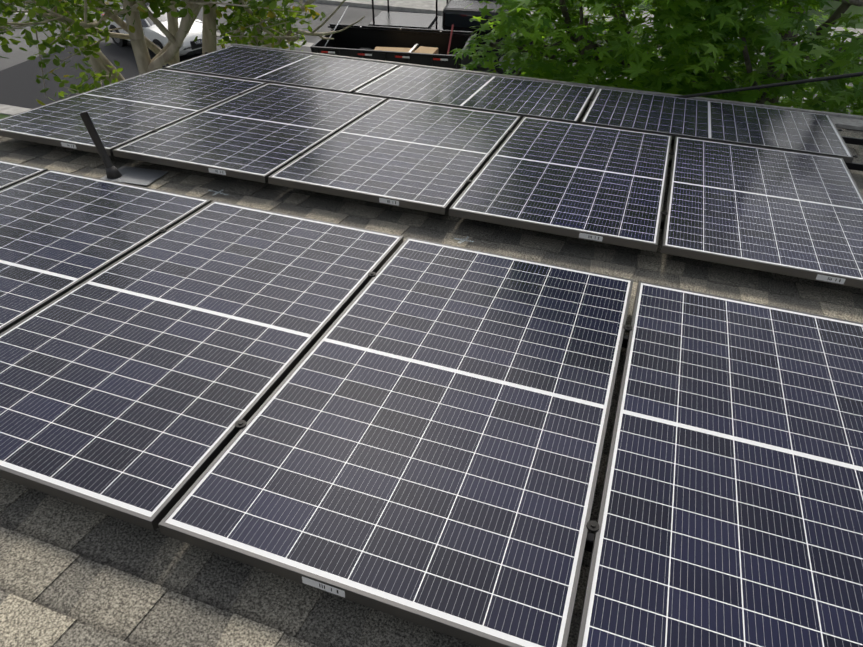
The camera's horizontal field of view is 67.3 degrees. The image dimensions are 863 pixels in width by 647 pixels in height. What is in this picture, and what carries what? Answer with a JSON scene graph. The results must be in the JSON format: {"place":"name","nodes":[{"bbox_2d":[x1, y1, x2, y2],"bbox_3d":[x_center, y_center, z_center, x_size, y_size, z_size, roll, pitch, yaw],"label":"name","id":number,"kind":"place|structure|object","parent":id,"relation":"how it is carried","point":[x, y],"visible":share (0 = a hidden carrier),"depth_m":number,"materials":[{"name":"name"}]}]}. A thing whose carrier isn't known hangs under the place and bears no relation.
{"place":"outdoors","nodes":[
{"label":"outdoors","id":0,"kind":"place"},
{"bbox_2d":[209,190,472,242],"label":"roof chalk marks","id":1,"kind":"object","parent":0,"point":[455,238],"visible":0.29,"depth_m":3.23},
{"bbox_2d":[0,0,861,113],"bbox_3d":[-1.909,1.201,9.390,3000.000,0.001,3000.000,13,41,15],"label":"asphalt ground","id":2,"kind":"structure","parent":0,"point":[17,55],"depth_m":24.39,"materials":[{"name":"grey asphalt"}]},
{"bbox_2d":[102,1,202,55],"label":"car","id":3,"kind":"object","parent":2,"relation":"on","point":[153,33],"visible":0.31,"depth_m":21.14,"materials":[{"name":"white paint"}]},
{"bbox_2d":[0,0,364,104],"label":"crape myrtle tree","id":4,"kind":"object","parent":2,"relation":"on","point":[257,16],"depth_m":8.74,"materials":[{"name":"green plant"}]},
{"bbox_2d":[310,5,472,69],"bbox_3d":[-1.752,-7.806,18.668,5.714,2.161,2.600,7,40,9],"label":"trailer","id":5,"kind":"object","parent":2,"relation":"on","point":[428,47],"visible":0.54,"depth_m":18.89,"materials":[{"name":"black metal"}]},
{"bbox_2d":[368,0,545,74],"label":"black pickup truck","id":6,"kind":"object","parent":2,"relation":"on","point":[458,14],"visible":0.27,"depth_m":20.05,"materials":[{"name":"black paint"}]},
{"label":"house walls","id":7,"kind":"object","parent":2,"relation":"on","visible":0},
{"bbox_2d":[231,43,862,130],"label":"roof eave trim","id":8,"kind":"structure","parent":7,"relation":"on","point":[847,121],"depth_m":5.60,"materials":[{"name":"grey metal"}]},
{"bbox_2d":[673,72,862,97],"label":"service drop cable","id":9,"kind":"object","parent":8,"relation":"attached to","point":[857,74],"visible":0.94,"depth_m":4.79,"materials":[{"name":"black plastic"}]},
{"bbox_2d":[0,98,862,646],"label":"roof shingles","id":10,"kind":"object","parent":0,"point":[74,574],"visible":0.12,"depth_m":1.68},
{"bbox_2d":[80,112,167,185],"bbox_3d":[-1.746,-1.002,3.668,0.396,0.369,0.250,13,35,15],"label":"roof vent pipe","id":11,"kind":"object","parent":10,"relation":"on","point":[135,175],"visible":0.98,"depth_m":3.69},
{"bbox_2d":[152,52,862,552],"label":"pv racking rails","id":12,"kind":"object","parent":10,"relation":"on","point":[590,524],"visible":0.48,"depth_m":2.93,"materials":[{"name":"black"}]},
{"bbox_2d":[0,160,47,189],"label":"solar panel","id":13,"kind":"object","parent":12,"relation":"on","point":[12,173],"visible":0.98,"depth_m":3.45,"materials":[{"name":"grey"}]},
{"bbox_2d":[0,169,210,333],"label":"solar panel","id":14,"kind":"object","parent":12,"relation":"on","point":[61,233],"visible":1,"depth_m":2.93,"materials":[{"name":"grey"}]},
{"bbox_2d":[0,69,266,155],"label":"solar panel","id":15,"kind":"object","parent":12,"relation":"on","point":[125,111],"visible":0.98,"depth_m":4.42,"materials":[{"name":"grey"}]},
{"bbox_2d":[0,200,403,531],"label":"solar panel","id":16,"kind":"object","parent":12,"relation":"on","point":[137,384],"visible":1,"depth_m":2.20,"materials":[{"name":"blue"}]},
{"bbox_2d":[112,83,386,182],"bbox_3d":[-1.095,-1.333,4.327,1.010,0.038,1.721,13,35,15],"label":"solar panel","id":17,"kind":"object","parent":12,"relation":"on","point":[262,133],"visible":1,"depth_m":4.11,"materials":[{"name":"grey"}]},
{"bbox_2d":[163,45,398,93],"bbox_3d":[-1.265,-2.208,5.611,1.720,0.038,1.010,13,35,15],"label":"solar panel","id":18,"kind":"object","parent":12,"relation":"on","point":[336,74],"visible":1,"depth_m":5.54,"materials":[{"name":"grey"}]},
{"bbox_2d":[268,99,520,214],"bbox_3d":[-0.124,-1.116,4.062,1.010,0.038,1.721,13,35,15],"label":"solar panel","id":19,"kind":"object","parent":12,"relation":"on","point":[432,158],"visible":1,"depth_m":3.84,"materials":[{"name":"grey"}]},
{"bbox_2d":[158,237,633,646],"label":"solar panel","id":20,"kind":"object","parent":12,"relation":"on","point":[419,438],"visible":1,"depth_m":1.84,"materials":[{"name":"blue"}]},
{"bbox_2d":[353,65,595,122],"bbox_3d":[0.376,-1.841,5.164,1.720,0.038,1.010,13,35,15],"label":"solar panel","id":21,"kind":"object","parent":12,"relation":"on","point":[522,98],"visible":0.98,"depth_m":5.08,"materials":[{"name":"grey"}]},
{"bbox_2d":[449,116,671,251],"bbox_3d":[0.848,-0.899,3.797,1.010,0.038,1.721,13,35,15],"label":"solar panel","id":22,"kind":"object","parent":12,"relation":"on","point":[607,185],"visible":1,"depth_m":3.56,"materials":[{"name":"grey"}]},
{"bbox_2d":[580,88,853,162],"bbox_3d":[2.017,-1.474,4.717,1.720,0.038,1.010,13,35,15],"label":"solar panel","id":23,"kind":"object","parent":12,"relation":"on","point":[787,130],"visible":1,"depth_m":4.63,"materials":[{"name":"grey"}]},
{"bbox_2d":[576,281,862,646],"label":"solar panel","id":24,"kind":"object","parent":12,"relation":"on","point":[730,513],"visible":1,"depth_m":1.78,"materials":[{"name":"blue"}]},
{"bbox_2d":[661,136,862,288],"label":"solar panel","id":25,"kind":"object","parent":12,"relation":"on","point":[791,213],"visible":1,"depth_m":3.34,"materials":[{"name":"grey"}]},
{"bbox_2d":[0,0,862,118],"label":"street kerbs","id":26,"kind":"structure","parent":0,"point":[21,88],"depth_m":21.30,"materials":[{"name":"concrete"}]},
{"bbox_2d":[447,0,862,115],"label":"sweetgum tree","id":27,"kind":"object","parent":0,"point":[721,25],"depth_m":6.25,"materials":[{"name":"green plant"}]}
]}

